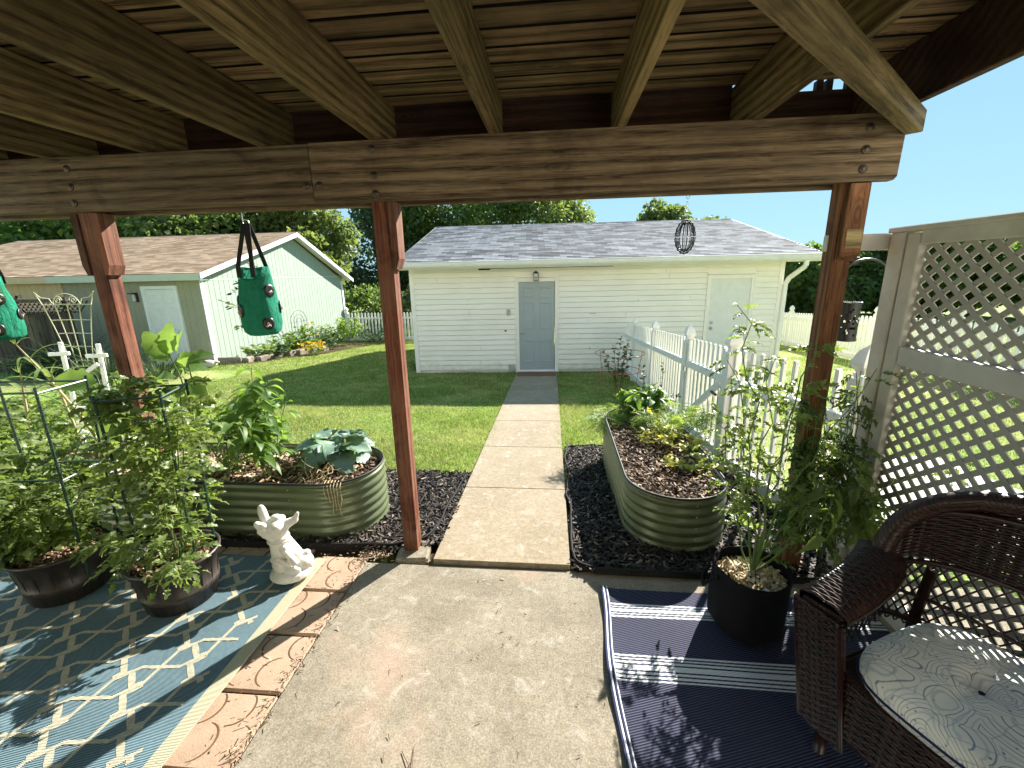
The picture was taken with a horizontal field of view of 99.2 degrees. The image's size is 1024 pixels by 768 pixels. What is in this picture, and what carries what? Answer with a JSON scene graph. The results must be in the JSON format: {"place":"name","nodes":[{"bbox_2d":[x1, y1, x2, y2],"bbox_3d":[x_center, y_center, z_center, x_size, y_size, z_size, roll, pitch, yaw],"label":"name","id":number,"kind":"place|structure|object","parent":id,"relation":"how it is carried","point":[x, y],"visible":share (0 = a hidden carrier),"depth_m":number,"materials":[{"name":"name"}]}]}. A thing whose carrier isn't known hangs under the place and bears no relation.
{"place":"outdoors","nodes":[
{"label":"outdoors","id":0,"kind":"place"},
{"bbox_2d":[110,358,202,383],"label":"ornamental grass","id":1,"kind":"object","parent":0,"point":[162,368],"depth_m":9.93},
{"bbox_2d":[116,436,831,579],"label":"mulch ground","id":2,"kind":"structure","parent":0,"point":[580,559],"depth_m":2.98,"materials":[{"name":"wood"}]},
{"bbox_2d":[23,441,389,539],"bbox_3d":[-2.312,0.785,3.315,2.765,0.446,0.688,0,15,6],"label":"raised bed","id":3,"kind":"object","parent":2,"relation":"on","point":[365,496],"visible":0.36,"depth_m":2.95,"materials":[{"name":"green metal"}]},
{"bbox_2d":[0,396,69,453],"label":"tomato plant","id":4,"kind":"object","parent":3,"relation":"on","point":[47,405],"visible":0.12,"depth_m":3.55,"materials":[{"name":"green plant"}]},
{"bbox_2d":[0,407,100,483],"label":"tomato plant","id":5,"kind":"object","parent":3,"relation":"on","point":[34,434],"visible":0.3,"depth_m":3.17,"materials":[{"name":"green plant"}]},
{"bbox_2d":[0,337,117,442],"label":"corn plant","id":6,"kind":"object","parent":3,"relation":"on","point":[45,372],"visible":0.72,"depth_m":3.44,"materials":[{"name":"green plant"}]},
{"bbox_2d":[53,368,132,445],"bbox_3d":[-3.190,0.241,3.442,0.702,0.734,0.361,-7,15,-20],"label":"eggplant","id":7,"kind":"object","parent":3,"relation":"on","point":[71,374],"visible":0.19,"depth_m":3.41,"materials":[{"name":"green plant"}]},
{"bbox_2d":[65,450,288,481],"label":"straw mulch","id":8,"kind":"object","parent":3,"relation":"on","point":[213,461],"visible":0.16,"depth_m":3.18,"materials":[{"name":"brown plant"}]},
{"bbox_2d":[141,322,214,451],"bbox_3d":[-2.488,0.086,3.272,0.515,1.090,0.273,0,15,6],"label":"eggplant","id":9,"kind":"object","parent":3,"relation":"in","point":[162,345],"visible":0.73,"depth_m":3.21,"materials":[{"name":"green plant"}]},
{"bbox_2d":[183,381,283,463],"bbox_3d":[-1.971,0.308,3.219,0.639,0.667,0.651,11,19,41],"label":"pepper plant","id":10,"kind":"object","parent":3,"relation":"on","point":[214,426],"visible":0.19,"depth_m":3.18,"materials":[{"name":"green plant"}]},
{"bbox_2d":[188,404,279,480],"bbox_3d":[-2.004,0.398,3.168,0.673,0.537,0.591,-14,19,-41],"label":"tomato plant","id":11,"kind":"object","parent":3,"relation":"on","point":[212,448],"visible":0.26,"depth_m":3.10,"materials":[{"name":"green plant"}]},
{"bbox_2d":[212,367,300,478],"bbox_3d":[-1.745,0.290,2.989,0.462,0.806,0.674,0,15,6],"label":"pepper plant","id":12,"kind":"object","parent":3,"relation":"on","point":[254,435],"visible":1,"depth_m":2.92,"materials":[{"name":"green plant"}]},
{"bbox_2d":[261,458,358,514],"bbox_3d":[-1.416,0.635,3.060,0.760,0.369,0.322,5,16,22],"label":"dried root","id":13,"kind":"object","parent":3,"relation":"on","point":[322,476],"visible":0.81,"depth_m":2.95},
{"bbox_2d":[293,428,374,474],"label":"broccoli plant","id":14,"kind":"object","parent":3,"relation":"on","point":[359,443],"visible":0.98,"depth_m":3.19,"materials":[{"name":"green plant"}]},
{"bbox_2d":[6,472,467,554],"bbox_3d":[-2.134,1.089,3.062,3.826,0.182,1.095,-5,15,-13],"label":"edging strip","id":15,"kind":"object","parent":2,"relation":"on","point":[319,547],"visible":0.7,"depth_m":2.85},
{"bbox_2d":[114,468,472,552],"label":"mulch","id":16,"kind":"object","parent":2,"relation":"on","point":[423,492],"visible":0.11,"depth_m":3.22,"materials":[{"name":"gravel"}]},
{"bbox_2d":[395,540,432,564],"bbox_3d":[-0.625,1.091,2.794,0.200,0.075,0.200,-2,14,-1],"label":"post footing","id":17,"kind":"object","parent":2,"relation":"on","point":[421,555],"visible":0.64,"depth_m":2.72,"materials":[{"name":"concrete"}]},
{"bbox_2d":[602,407,727,552],"bbox_3d":[1.149,0.685,3.572,0.668,0.462,1.868,0,15,6],"label":"raised bed","id":18,"kind":"object","parent":2,"relation":"on","point":[659,505],"visible":0.74,"depth_m":2.88,"materials":[{"name":"green metal"}]},
{"bbox_2d":[574,393,647,439],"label":"carrot plant","id":19,"kind":"object","parent":18,"relation":"on","point":[595,416],"visible":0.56,"depth_m":4.19,"materials":[{"name":"green plant"}]},
{"bbox_2d":[615,382,674,422],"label":"pepper plant","id":20,"kind":"object","parent":18,"relation":"on","point":[652,397],"visible":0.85,"depth_m":4.13,"materials":[{"name":"green plant"}]},
{"bbox_2d":[636,425,673,447],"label":"seedling","id":21,"kind":"object","parent":18,"relation":"on","point":[646,438],"visible":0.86,"depth_m":3.52,"materials":[{"name":"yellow plant"}]},
{"bbox_2d":[640,407,686,439],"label":"seedling","id":22,"kind":"object","parent":18,"relation":"on","point":[657,415],"visible":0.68,"depth_m":3.63,"materials":[{"name":"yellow plant"}]},
{"bbox_2d":[659,453,684,471],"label":"seedling","id":23,"kind":"object","parent":18,"relation":"on","point":[672,463],"visible":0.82,"depth_m":3.19,"materials":[{"name":"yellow plant"}]},
{"bbox_2d":[629,399,732,452],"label":"carrot plant","id":24,"kind":"object","parent":18,"relation":"on","point":[694,421],"visible":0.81,"depth_m":3.72,"materials":[{"name":"green plant"}]},
{"bbox_2d":[656,426,707,452],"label":"seedling","id":25,"kind":"object","parent":18,"relation":"on","point":[692,441],"visible":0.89,"depth_m":3.42,"materials":[{"name":"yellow plant"}]},
{"bbox_2d":[679,455,726,475],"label":"seedling","id":26,"kind":"object","parent":18,"relation":"on","point":[700,458],"visible":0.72,"depth_m":3.09,"materials":[{"name":"green plant"}]},
{"bbox_2d":[564,444,814,583],"bbox_3d":[1.272,0.905,3.602,1.662,0.256,2.312,0,15,6],"label":"edging strip","id":27,"kind":"object","parent":2,"relation":"on","point":[647,572],"visible":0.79,"depth_m":2.51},
{"bbox_2d":[771,455,908,570],"bbox_3d":[1.589,0.697,2.232,0.659,0.644,0.746,0,15,6],"label":"tomato plant","id":28,"kind":"object","parent":2,"relation":"on","point":[861,525],"visible":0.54,"depth_m":2.05,"materials":[{"name":"green plant"}]},
{"bbox_2d":[849,258,885,266],"bbox_3d":[1.943,0.181,2.575,0.273,1.781,0.012,0,15,6],"label":"hook pole","id":29,"kind":"object","parent":2,"relation":"on","point":[872,259],"visible":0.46,"depth_m":2.35,"materials":[{"name":"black metal"}]},
{"bbox_2d":[837,280,862,341],"bbox_3d":[1.881,-0.412,2.427,0.106,0.344,0.105,0,15,6],"label":"hanging lantern","id":30,"kind":"object","parent":29,"relation":"hanging from","point":[849,326],"visible":0.74,"depth_m":2.41,"materials":[{"name":"black metal"}]},
{"bbox_2d":[433,372,569,571],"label":"path","id":31,"kind":"structure","parent":0,"point":[511,513],"depth_m":3.52,"materials":[{"name":"concrete"}]},
{"bbox_2d":[0,283,1023,642],"bbox_3d":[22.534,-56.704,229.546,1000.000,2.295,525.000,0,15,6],"label":"lawn","id":32,"kind":"structure","parent":0,"point":[226,373],"depth_m":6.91,"materials":[{"name":"plant"}]},
{"bbox_2d":[0,349,61,378],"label":"shrub","id":33,"kind":"object","parent":32,"relation":"on","point":[15,373],"visible":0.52,"depth_m":10.22,"materials":[{"name":"green plant"}]},
{"bbox_2d":[0,297,87,372],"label":"wooden fence","id":34,"kind":"object","parent":32,"relation":"on","point":[40,328],"visible":0.54,"depth_m":11.12,"materials":[{"name":"wood"}]},
{"bbox_2d":[1,328,115,383],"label":"ornamental grass","id":35,"kind":"object","parent":32,"relation":"on","point":[54,359],"depth_m":10.20,"materials":[{"name":"plant"}]},
{"bbox_2d":[33,291,95,372],"bbox_3d":[-9.839,-1.014,9.836,1.492,2.107,0.020,0,15,6],"label":"fan trellis","id":36,"kind":"object","parent":32,"relation":"on","point":[70,319],"visible":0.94,"depth_m":9.73,"materials":[{"name":"beige metal"}]},
{"bbox_2d":[34,372,118,422],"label":"shrub","id":37,"kind":"object","parent":32,"relation":"on","point":[61,407],"visible":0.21,"depth_m":6.00,"materials":[{"name":"green plant"}]},
{"bbox_2d":[47,342,109,441],"bbox_3d":[-4.239,0.164,4.554,1.001,1.292,0.071,0,15,6],"label":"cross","id":38,"kind":"object","parent":32,"relation":"on","point":[99,355],"visible":0.3,"depth_m":4.47,"materials":[{"name":"white paint"}]},
{"bbox_2d":[0,215,189,244],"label":"leafy tree","id":39,"kind":"object","parent":32,"relation":"on","point":[61,228],"visible":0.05,"depth_m":22.17,"materials":[{"name":"green plant"}]},
{"bbox_2d":[37,339,160,383],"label":"ornamental grass","id":40,"kind":"object","parent":32,"relation":"on","point":[107,362],"depth_m":9.88,"materials":[{"name":"plant"}]},
{"bbox_2d":[43,363,155,402],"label":"ornamental grass","id":41,"kind":"object","parent":32,"relation":"on","point":[78,392],"depth_m":7.80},
{"bbox_2d":[0,232,353,364],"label":"shed","id":42,"kind":"structure","parent":32,"relation":"on","point":[184,283],"depth_m":13.03,"materials":[{"name":"green"}]},
{"bbox_2d":[145,289,185,364],"bbox_3d":[-9.773,-1.587,12.354,0.900,2.130,0.099,0,15,6],"label":"door","id":43,"kind":"structure","parent":42,"relation":"in","point":[162,305],"depth_m":12.25,"materials":[{"name":"metal"}]},
{"bbox_2d":[115,212,271,236],"bbox_3d":[-17.730,-7.441,24.616,9.419,9.625,10.180,0,15,6],"label":"leafy tree","id":44,"kind":"object","parent":32,"relation":"on","point":[217,223],"visible":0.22,"depth_m":21.46,"materials":[{"name":"green plant"}]},
{"bbox_2d":[217,357,242,364],"bbox_3d":[-8.097,-0.660,12.518,0.655,0.220,0.090,-2,14,-1],"label":"bed edge board","id":45,"kind":"object","parent":32,"relation":"on","point":[230,360],"visible":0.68,"depth_m":12.47,"materials":[{"name":"stone"}]},
{"bbox_2d":[144,549,375,764],"bbox_3d":[-2.763,1.480,1.590,3.470,0.050,3.000,0,15,6],"label":"paver bed","id":46,"kind":"object","parent":32,"relation":"on","point":[337,554],"visible":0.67,"depth_m":2.80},
{"bbox_2d":[0,549,326,767],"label":"rug","id":47,"kind":"object","parent":46,"relation":"on","point":[118,677],"visible":0.65,"depth_m":2.00,"materials":[{"name":"fabric"}]},
{"bbox_2d":[0,521,113,607],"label":"barrel planter","id":48,"kind":"object","parent":47,"relation":"on","point":[50,578],"visible":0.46,"depth_m":2.35,"materials":[{"name":"plastic"}]},
{"bbox_2d":[0,375,122,574],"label":"plant cage","id":49,"kind":"object","parent":48,"relation":"in","point":[47,432],"visible":0.54,"depth_m":2.31,"materials":[{"name":"metal"}]},
{"bbox_2d":[0,438,139,583],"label":"tomato plant","id":50,"kind":"object","parent":48,"relation":"in","point":[37,520],"visible":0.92,"depth_m":2.35,"materials":[{"name":"green plant"}]},
{"bbox_2d":[120,529,220,617],"bbox_3d":[-1.834,1.045,2.398,0.434,0.275,0.434,0,15,6],"label":"barrel planter","id":51,"kind":"object","parent":47,"relation":"on","point":[178,600],"visible":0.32,"depth_m":2.29,"materials":[{"name":"plastic"}]},
{"bbox_2d":[61,372,234,561],"bbox_3d":[-1.798,0.465,2.224,0.823,1.031,0.737,0,15,6],"label":"tomato plant","id":52,"kind":"object","parent":51,"relation":"on","point":[142,452],"visible":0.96,"depth_m":2.11,"materials":[{"name":"green plant"}]},
{"bbox_2d":[68,477,228,604],"bbox_3d":[-1.796,0.836,2.260,0.812,0.387,0.710,12,19,41],"label":"tomato plant","id":53,"kind":"object","parent":51,"relation":"in","point":[122,555],"visible":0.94,"depth_m":2.19,"materials":[{"name":"green plant"}]},
{"bbox_2d":[90,379,215,578],"bbox_3d":[-1.809,0.518,2.274,0.286,1.040,0.264,-4,15,-12],"label":"plant cage","id":54,"kind":"object","parent":51,"relation":"in","point":[102,429],"visible":0.44,"depth_m":2.17,"materials":[{"name":"metal"}]},
{"bbox_2d":[253,505,313,584],"bbox_3d":[-1.311,0.910,2.519,0.262,0.464,0.214,0,15,6],"label":"gargoyle statue","id":55,"kind":"object","parent":47,"relation":"on","point":[291,560],"visible":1,"depth_m":2.48,"materials":[{"name":"white paint"}]},
{"bbox_2d":[162,693,277,767],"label":"paver","id":56,"kind":"object","parent":46,"relation":"on","point":[219,724],"visible":0.93,"depth_m":1.71,"materials":[{"name":"concrete"}]},
{"bbox_2d":[221,547,269,555],"bbox_3d":[-1.745,1.114,2.848,0.293,0.046,0.293,0,15,6],"label":"paver","id":57,"kind":"object","parent":46,"relation":"on","point":[248,551],"visible":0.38,"depth_m":2.85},
{"bbox_2d":[223,635,315,694],"bbox_3d":[-1.127,1.310,2.034,0.296,0.046,0.296,0,15,5],"label":"paver","id":58,"kind":"object","parent":46,"relation":"on","point":[267,677],"visible":0.64,"depth_m":2.00,"materials":[{"name":"concrete"}]},
{"bbox_2d":[268,591,344,636],"bbox_3d":[-1.097,1.232,2.333,0.296,0.046,0.296,0,15,5],"label":"paver","id":59,"kind":"object","parent":46,"relation":"on","point":[304,607],"visible":0.88,"depth_m":2.30,"materials":[{"name":"concrete"}]},
{"bbox_2d":[302,556,367,592],"bbox_3d":[-1.068,1.155,2.631,0.296,0.046,0.296,0,15,5],"label":"paver","id":60,"kind":"object","parent":46,"relation":"on","point":[344,566],"visible":0.69,"depth_m":2.60,"materials":[{"name":"concrete"}]},
{"bbox_2d":[244,209,365,285],"bbox_3d":[-11.901,-7.122,24.692,6.614,8.727,7.014,0,15,6],"label":"leafy tree","id":61,"kind":"object","parent":32,"relation":"on","point":[314,221],"visible":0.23,"depth_m":24.35,"materials":[{"name":"green plant"}]},
{"bbox_2d":[251,341,384,362],"bbox_3d":[-7.049,-1.294,16.391,2.220,0.596,7.900,0,15,6],"label":"border bed","id":62,"kind":"object","parent":32,"relation":"on","point":[333,348],"visible":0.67,"depth_m":17.11,"materials":[{"name":"soil"}]},
{"bbox_2d":[239,343,276,355],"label":"hosta","id":63,"kind":"object","parent":62,"relation":"on","point":[269,348],"visible":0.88,"depth_m":13.36,"materials":[{"name":"green plant"}]},
{"bbox_2d":[259,331,301,355],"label":"shrub","id":64,"kind":"object","parent":62,"relation":"on","point":[286,341],"visible":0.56,"depth_m":14.38,"materials":[{"name":"green plant"}]},
{"bbox_2d":[281,324,322,348],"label":"shrub","id":65,"kind":"object","parent":62,"relation":"on","point":[303,329],"visible":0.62,"depth_m":15.22,"materials":[{"name":"green plant"}]},
{"bbox_2d":[297,340,326,355],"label":"flower plant","id":66,"kind":"object","parent":62,"relation":"in","point":[314,346],"visible":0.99,"depth_m":14.53,"materials":[{"name":"yellow plant"}]},
{"bbox_2d":[315,329,347,348],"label":"shrub","id":67,"kind":"object","parent":62,"relation":"on","point":[327,341],"visible":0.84,"depth_m":16.61,"materials":[{"name":"green plant"}]},
{"bbox_2d":[318,316,368,344],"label":"shrub","id":68,"kind":"object","parent":62,"relation":"on","point":[342,327],"visible":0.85,"depth_m":17.99,"materials":[{"name":"green plant"}]},
{"bbox_2d":[354,328,384,342],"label":"shrub","id":69,"kind":"object","parent":62,"relation":"on","point":[378,336],"visible":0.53,"depth_m":18.81,"materials":[{"name":"green plant"}]},
{"bbox_2d":[344,284,411,336],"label":"shrub","id":70,"kind":"object","parent":32,"relation":"on","point":[367,302],"visible":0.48,"depth_m":21.72,"materials":[{"name":"green plant"}]},
{"bbox_2d":[344,308,413,340],"bbox_3d":[-4.974,-2.743,20.118,5.561,1.662,0.141,0,15,6],"label":"picket fence","id":71,"kind":"object","parent":32,"relation":"on","point":[408,337],"visible":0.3,"depth_m":20.21,"materials":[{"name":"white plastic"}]},
{"bbox_2d":[343,208,415,312],"bbox_3d":[-10.446,-11.394,34.318,8.228,13.215,7.320,0,15,6],"label":"conifer tree","id":72,"kind":"object","parent":32,"relation":"on","point":[359,275],"visible":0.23,"depth_m":33.72,"materials":[{"name":"green plant"}]},
{"bbox_2d":[401,284,412,328],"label":"shrub","id":73,"kind":"object","parent":32,"relation":"on","point":[405,298],"visible":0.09,"depth_m":22.03,"materials":[{"name":"green plant"}]},
{"bbox_2d":[359,204,479,264],"bbox_3d":[-8.104,-13.289,38.304,10.635,13.762,11.528,0,15,6],"label":"leafy tree","id":74,"kind":"object","parent":32,"relation":"on","point":[418,228],"visible":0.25,"depth_m":34.90,"materials":[{"name":"green plant"}]},
{"bbox_2d":[402,202,525,236],"bbox_3d":[-5.189,-13.916,38.455,14.024,14.778,15.011,0,15,6],"label":"leafy tree","id":75,"kind":"object","parent":32,"relation":"on","point":[489,209],"visible":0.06,"depth_m":33.97,"materials":[{"name":"green plant"}]},
{"bbox_2d":[438,201,564,226],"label":"leafy tree","id":76,"kind":"object","parent":32,"relation":"on","point":[455,217],"visible":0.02,"depth_m":37.91,"materials":[{"name":"green plant"}]},
{"bbox_2d":[0,0,1023,566],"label":"pergola","id":77,"kind":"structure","parent":32,"relation":"on","point":[112,110],"depth_m":2.00,"materials":[{"name":"brown wood"}]},
{"bbox_2d":[0,270,26,340],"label":"hanging planter","id":78,"kind":"object","parent":77,"relation":"hanging from","point":[12,325],"visible":1,"depth_m":2.75,"materials":[{"name":"fabric"}]},
{"bbox_2d":[236,212,282,335],"bbox_3d":[-1.496,-0.632,2.529,0.234,0.696,0.230,0,15,6],"label":"hanging planter","id":79,"kind":"object","parent":77,"relation":"hanging from","point":[259,308],"visible":1,"depth_m":2.49,"materials":[{"name":"fabric"}]},
{"bbox_2d":[674,196,695,253],"bbox_3d":[0.896,-0.819,2.247,0.102,0.291,0.095,0,15,6],"label":"wind spinner","id":80,"kind":"object","parent":77,"relation":"hanging from","point":[691,242],"visible":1,"depth_m":2.25,"materials":[{"name":"black metal"}]},
{"bbox_2d":[487,200,596,224],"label":"leafy tree","id":81,"kind":"object","parent":32,"relation":"on","point":[547,214],"visible":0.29,"depth_m":34.37,"materials":[{"name":"green plant"}]},
{"bbox_2d":[399,219,821,372],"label":"garage","id":82,"kind":"structure","parent":32,"relation":"on","point":[496,298],"depth_m":9.83,"materials":[{"name":"white plastic"}]},
{"bbox_2d":[518,281,553,371],"bbox_3d":[0.566,-1.284,9.942,0.800,2.040,0.099,-1,14,3],"label":"door","id":83,"kind":"structure","parent":82,"relation":"in","point":[536,299],"depth_m":9.94,"materials":[{"name":"grey metal"}]},
{"bbox_2d":[706,278,751,368],"bbox_3d":[4.808,-1.324,9.748,0.880,2.020,0.099,-1,14,3],"label":"door","id":84,"kind":"structure","parent":82,"relation":"in","point":[724,294],"depth_m":9.67,"materials":[{"name":"metal"}]},
{"bbox_2d":[601,336,632,392],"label":"rose bush","id":85,"kind":"object","parent":32,"relation":"on","point":[622,364],"visible":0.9,"depth_m":7.56,"materials":[{"name":"green plant"}]},
{"bbox_2d":[595,349,644,388],"bbox_3d":[1.868,-0.163,7.610,0.852,0.776,0.852,0,15,6],"label":"wire cage","id":86,"kind":"object","parent":32,"relation":"on","point":[617,374],"visible":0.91,"depth_m":7.42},
{"bbox_2d":[636,197,692,220],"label":"leafy tree","id":87,"kind":"object","parent":32,"relation":"on","point":[670,211],"visible":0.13,"depth_m":29.55,"materials":[{"name":"green plant"}]},
{"bbox_2d":[623,318,870,551],"bbox_3d":[2.196,-0.239,6.153,0.230,1.852,7.474,0,14,4],"label":"picket fence","id":88,"kind":"object","parent":32,"relation":"on","point":[654,344],"visible":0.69,"depth_m":3.90,"materials":[{"name":"white plastic"}]},
{"bbox_2d":[679,339,727,454],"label":"fence gate","id":89,"kind":"structure","parent":88,"relation":"attached to","point":[691,366],"depth_m":4.59,"materials":[{"name":"white plastic"}]},
{"bbox_2d":[783,240,822,312],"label":"leafy tree","id":90,"kind":"object","parent":32,"relation":"on","point":[811,269],"visible":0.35,"depth_m":27.18,"materials":[{"name":"green plant"}]},
{"bbox_2d":[790,272,878,314],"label":"leafy tree","id":91,"kind":"object","parent":32,"relation":"on","point":[865,289],"visible":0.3,"depth_m":25.47,"materials":[{"name":"green plant"}]},
{"bbox_2d":[849,250,929,313],"bbox_3d":[23.149,-6.641,26.916,5.952,5.199,4.729,0,15,6],"label":"leafy tree","id":92,"kind":"object","parent":32,"relation":"on","point":[878,276],"visible":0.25,"depth_m":26.21,"materials":[{"name":"green plant"}]},
{"bbox_2d":[780,305,1023,380],"bbox_3d":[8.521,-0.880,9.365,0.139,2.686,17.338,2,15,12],"label":"picket fence","id":93,"kind":"object","parent":32,"relation":"on","point":[795,326],"visible":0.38,"depth_m":11.11,"materials":[{"name":"white plastic"}]},
{"bbox_2d":[882,241,991,315],"bbox_3d":[24.397,-6.359,25.312,4.987,5.382,5.314,-15,20,-42],"label":"leafy tree","id":94,"kind":"object","parent":32,"relation":"on","point":[953,277],"visible":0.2,"depth_m":24.13,"materials":[{"name":"green plant"}]},
{"bbox_2d":[876,456,1022,556],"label":"concrete pad","id":95,"kind":"object","parent":32,"relation":"on","point":[979,480],"visible":0.07,"depth_m":3.55,"materials":[{"name":"concrete"}]},
{"bbox_2d":[955,238,1009,314],"bbox_3d":[27.240,-6.680,25.572,5.720,5.750,5.590,0,15,6],"label":"leafy tree","id":96,"kind":"object","parent":32,"relation":"on","point":[991,247],"visible":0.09,"depth_m":24.29,"materials":[{"name":"green plant"}]},
{"bbox_2d":[980,241,1023,308],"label":"leafy tree","id":97,"kind":"object","parent":32,"relation":"on","point":[1011,267],"visible":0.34,"depth_m":22.77,"materials":[{"name":"green plant"}]},
{"bbox_2d":[234,563,1023,767],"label":"patio","id":98,"kind":"structure","parent":0,"point":[441,704],"depth_m":1.92,"materials":[{"name":"concrete"}]},
{"bbox_2d":[156,547,604,767],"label":"leaf litter","id":99,"kind":"object","parent":98,"relation":"on","point":[362,555],"visible":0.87,"depth_m":2.09,"materials":[{"name":"plant"}]},
{"bbox_2d":[600,585,890,767],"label":"rug","id":100,"kind":"object","parent":98,"relation":"on","point":[692,683],"visible":0.71,"depth_m":1.82,"materials":[{"name":"fabric"}]},
{"bbox_2d":[701,546,793,645],"bbox_3d":[1.152,1.020,2.132,0.349,0.320,0.346,-11,17,-34],"label":"grow bag","id":101,"kind":"object","parent":100,"relation":"on","point":[745,604],"visible":0.95,"depth_m":2.03,"materials":[{"name":"black fabric"}]},
{"bbox_2d":[683,302,973,572],"bbox_3d":[1.516,0.244,2.221,1.127,1.280,0.776,0,15,6],"label":"tomato plant","id":102,"kind":"object","parent":101,"relation":"in","point":[741,500],"visible":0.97,"depth_m":2.15,"materials":[{"name":"green plant"}]},
{"bbox_2d":[794,491,1023,767],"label":"wicker chair","id":103,"kind":"object","parent":100,"relation":"on","point":[837,705],"visible":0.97,"depth_m":1.50,"materials":[{"name":"brown wicker"}]},
{"bbox_2d":[856,623,1023,767],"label":"seat cushion","id":104,"kind":"object","parent":103,"relation":"on","point":[953,696],"visible":1,"depth_m":1.31,"materials":[{"name":"fabric"}]},
{"bbox_2d":[822,211,1023,657],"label":"lattice screen","id":105,"kind":"object","parent":98,"relation":"on","point":[910,259],"visible":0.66,"depth_m":1.85,"materials":[{"name":"white paint"}]},
{"bbox_2d":[320,56,1023,276],"label":"sky","id":106,"kind":"structure","parent":0,"point":[967,158],"materials":[{"name":"blue"}]},
{"bbox_2d":[758,372,882,558],"bbox_3d":[1.654,0.439,2.295,0.504,1.061,0.423,0,15,6],"label":"tomato plant","id":107,"kind":"object","parent":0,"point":[833,435],"visible":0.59,"depth_m":2.25,"materials":[{"name":"green plant"}]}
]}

